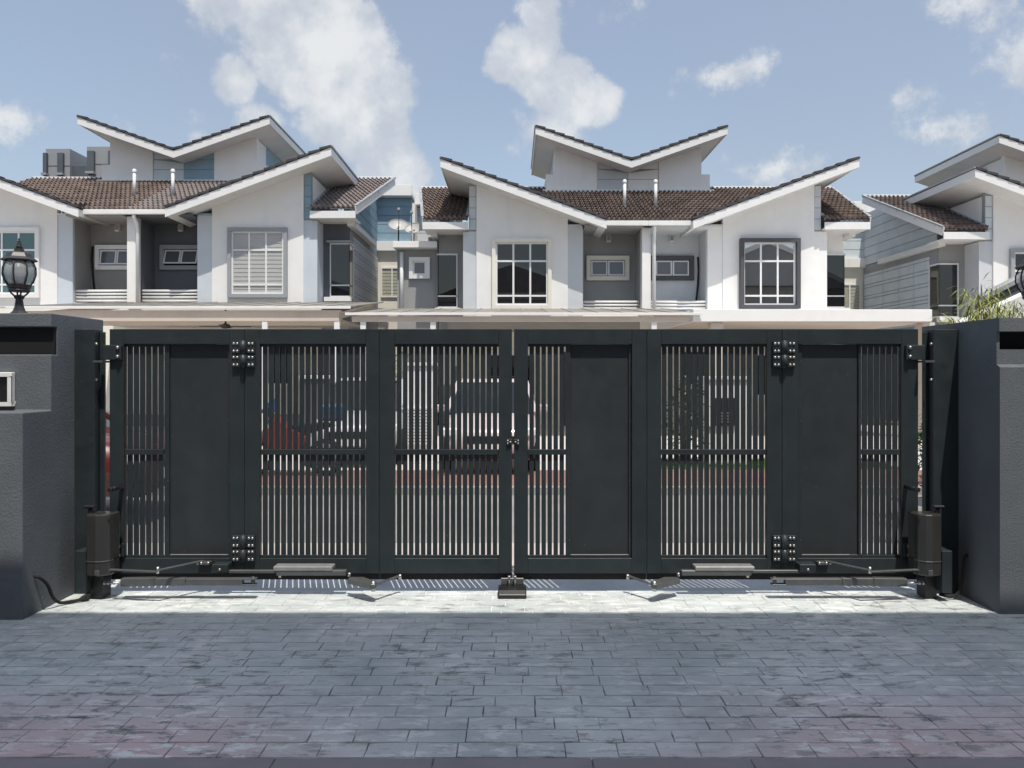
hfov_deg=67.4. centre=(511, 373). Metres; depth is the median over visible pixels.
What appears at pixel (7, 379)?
doorbell
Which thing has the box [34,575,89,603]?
power cable
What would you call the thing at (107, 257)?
window
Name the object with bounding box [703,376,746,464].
gate pier
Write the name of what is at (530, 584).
threshold strip
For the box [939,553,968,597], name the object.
power cable
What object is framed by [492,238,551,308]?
main window
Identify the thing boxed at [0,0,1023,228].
sky
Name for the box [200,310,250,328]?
ceiling fan
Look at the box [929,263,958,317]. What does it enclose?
corner window
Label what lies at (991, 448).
gate pillar
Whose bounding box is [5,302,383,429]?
porch awning
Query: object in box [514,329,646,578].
gate leaf
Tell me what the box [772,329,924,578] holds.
gate leaf
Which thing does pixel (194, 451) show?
gate leaf
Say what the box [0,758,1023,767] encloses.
road
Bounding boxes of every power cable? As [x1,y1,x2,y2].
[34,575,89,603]
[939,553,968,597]
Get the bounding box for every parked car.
[106,411,145,497]
[311,377,402,462]
[437,378,546,469]
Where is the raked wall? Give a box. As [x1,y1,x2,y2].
[956,272,1023,322]
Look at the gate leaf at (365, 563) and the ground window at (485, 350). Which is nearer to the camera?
the gate leaf at (365, 563)
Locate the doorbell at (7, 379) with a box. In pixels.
[0,372,15,406]
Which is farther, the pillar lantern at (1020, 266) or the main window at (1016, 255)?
the main window at (1016, 255)
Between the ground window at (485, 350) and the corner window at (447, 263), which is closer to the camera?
the ground window at (485, 350)
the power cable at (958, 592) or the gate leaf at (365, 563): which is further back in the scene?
the gate leaf at (365, 563)
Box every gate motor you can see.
[76,505,203,598]
[824,505,951,598]
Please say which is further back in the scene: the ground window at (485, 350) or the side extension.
the side extension
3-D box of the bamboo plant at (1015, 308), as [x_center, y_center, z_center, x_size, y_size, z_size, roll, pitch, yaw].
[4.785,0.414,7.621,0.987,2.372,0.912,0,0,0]
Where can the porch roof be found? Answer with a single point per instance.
(795, 318)
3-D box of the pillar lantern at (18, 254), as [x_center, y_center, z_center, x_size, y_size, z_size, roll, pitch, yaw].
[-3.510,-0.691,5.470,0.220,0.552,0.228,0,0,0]
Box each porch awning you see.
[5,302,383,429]
[345,308,702,376]
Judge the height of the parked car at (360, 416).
1.516 m
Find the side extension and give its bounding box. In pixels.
[393,237,438,422]
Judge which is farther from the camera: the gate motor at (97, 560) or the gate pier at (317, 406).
the gate pier at (317, 406)
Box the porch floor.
[133,425,921,469]
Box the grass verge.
[661,457,885,468]
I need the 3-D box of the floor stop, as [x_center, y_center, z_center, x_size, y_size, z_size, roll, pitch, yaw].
[0.002,1.532,5.521,0.203,0.135,0.169,0,0,0]
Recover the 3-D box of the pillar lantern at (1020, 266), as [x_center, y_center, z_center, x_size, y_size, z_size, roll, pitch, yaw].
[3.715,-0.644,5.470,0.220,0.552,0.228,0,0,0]
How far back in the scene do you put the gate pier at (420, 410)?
13.60 m
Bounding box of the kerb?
[262,486,921,494]
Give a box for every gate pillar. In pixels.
[0,313,102,619]
[922,318,1023,613]
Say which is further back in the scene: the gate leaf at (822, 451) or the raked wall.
the raked wall
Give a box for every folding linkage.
[103,561,401,591]
[626,561,924,591]
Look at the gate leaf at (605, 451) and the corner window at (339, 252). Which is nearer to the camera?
the gate leaf at (605, 451)
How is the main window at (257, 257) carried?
in the house at (246, 212)
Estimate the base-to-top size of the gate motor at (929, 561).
0.666 m
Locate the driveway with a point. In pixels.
(433, 675)
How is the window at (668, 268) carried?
in the house at (587, 225)
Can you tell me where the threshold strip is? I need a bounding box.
[111,577,916,590]
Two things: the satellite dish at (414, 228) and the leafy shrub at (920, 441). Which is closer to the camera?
the leafy shrub at (920, 441)
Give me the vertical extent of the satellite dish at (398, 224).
1.190 m
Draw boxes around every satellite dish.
[388,207,407,240]
[404,210,421,240]
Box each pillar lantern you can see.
[0,238,37,312]
[1015,260,1023,299]
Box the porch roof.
[657,309,934,438]
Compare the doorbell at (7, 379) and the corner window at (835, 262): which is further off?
the corner window at (835, 262)
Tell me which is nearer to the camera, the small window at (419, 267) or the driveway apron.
the driveway apron
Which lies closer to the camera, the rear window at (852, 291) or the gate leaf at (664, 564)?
the gate leaf at (664, 564)
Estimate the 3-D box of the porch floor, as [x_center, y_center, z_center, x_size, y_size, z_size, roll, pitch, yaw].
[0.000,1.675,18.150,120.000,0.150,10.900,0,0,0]
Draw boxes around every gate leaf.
[103,329,254,578]
[245,329,379,578]
[379,329,511,578]
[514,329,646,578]
[646,329,781,578]
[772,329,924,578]
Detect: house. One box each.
[0,115,415,425]
[412,125,871,425]
[840,134,1023,424]
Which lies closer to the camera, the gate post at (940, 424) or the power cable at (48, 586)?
the power cable at (48, 586)
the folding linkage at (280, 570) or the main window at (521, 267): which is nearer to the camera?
the folding linkage at (280, 570)
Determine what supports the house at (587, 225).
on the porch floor
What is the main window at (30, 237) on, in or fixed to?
in the house at (246, 212)
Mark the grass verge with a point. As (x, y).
(758, 463)
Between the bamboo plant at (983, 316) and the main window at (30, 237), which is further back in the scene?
the main window at (30, 237)
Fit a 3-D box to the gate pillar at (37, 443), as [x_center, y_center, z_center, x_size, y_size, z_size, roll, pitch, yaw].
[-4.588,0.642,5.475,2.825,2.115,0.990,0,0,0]
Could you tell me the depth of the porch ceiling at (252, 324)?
20.60 m
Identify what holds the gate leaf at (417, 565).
attached to the gate leaf at (365, 563)
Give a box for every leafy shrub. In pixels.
[661,375,709,463]
[918,423,921,497]
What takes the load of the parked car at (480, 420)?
on the porch floor
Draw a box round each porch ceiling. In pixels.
[72,310,359,327]
[448,322,639,331]
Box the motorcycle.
[262,398,341,475]
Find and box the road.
[106,495,921,542]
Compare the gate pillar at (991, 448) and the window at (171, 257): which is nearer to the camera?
the gate pillar at (991, 448)
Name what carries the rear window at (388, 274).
in the house at (246, 212)
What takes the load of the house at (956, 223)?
on the ground
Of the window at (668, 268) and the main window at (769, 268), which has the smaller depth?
the main window at (769, 268)
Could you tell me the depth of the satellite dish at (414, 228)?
24.76 m
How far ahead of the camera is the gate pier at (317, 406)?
13.30 m
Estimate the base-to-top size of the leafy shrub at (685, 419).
1.616 m
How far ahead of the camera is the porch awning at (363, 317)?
18.50 m
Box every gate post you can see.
[75,329,109,593]
[918,329,957,593]
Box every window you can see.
[0,227,40,297]
[95,245,126,269]
[159,245,196,269]
[227,227,287,297]
[268,347,292,388]
[330,243,353,298]
[381,267,396,296]
[409,257,429,278]
[437,254,457,307]
[485,350,534,399]
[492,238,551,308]
[586,256,628,280]
[651,256,693,280]
[739,238,800,308]
[752,350,764,399]
[827,254,845,307]
[845,284,860,308]
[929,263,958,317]
[1009,248,1023,278]
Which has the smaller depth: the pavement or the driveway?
the driveway
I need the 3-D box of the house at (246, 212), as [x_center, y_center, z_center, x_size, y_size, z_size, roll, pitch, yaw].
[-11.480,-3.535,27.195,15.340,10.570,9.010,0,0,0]
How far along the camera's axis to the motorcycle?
11.88 m
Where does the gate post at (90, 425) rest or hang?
attached to the gate pillar at (37, 443)
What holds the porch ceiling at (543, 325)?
attached to the porch awning at (363, 317)
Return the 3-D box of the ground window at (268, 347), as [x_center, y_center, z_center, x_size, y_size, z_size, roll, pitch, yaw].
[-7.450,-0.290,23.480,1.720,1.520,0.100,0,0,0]
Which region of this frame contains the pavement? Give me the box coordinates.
[262,470,921,485]
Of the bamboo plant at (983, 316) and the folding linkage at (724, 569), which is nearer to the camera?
the folding linkage at (724, 569)
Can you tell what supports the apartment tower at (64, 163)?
on the ground
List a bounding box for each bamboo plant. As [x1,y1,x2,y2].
[927,271,1016,325]
[938,296,1023,324]
[993,300,1020,317]
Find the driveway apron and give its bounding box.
[133,543,885,576]
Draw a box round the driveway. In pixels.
[0,591,1023,759]
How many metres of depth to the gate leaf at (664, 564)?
5.63 m
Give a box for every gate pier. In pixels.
[305,375,329,465]
[408,363,437,463]
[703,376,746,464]
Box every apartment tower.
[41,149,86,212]
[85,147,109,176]
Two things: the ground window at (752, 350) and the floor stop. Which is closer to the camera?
the floor stop
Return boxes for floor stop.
[498,575,526,598]

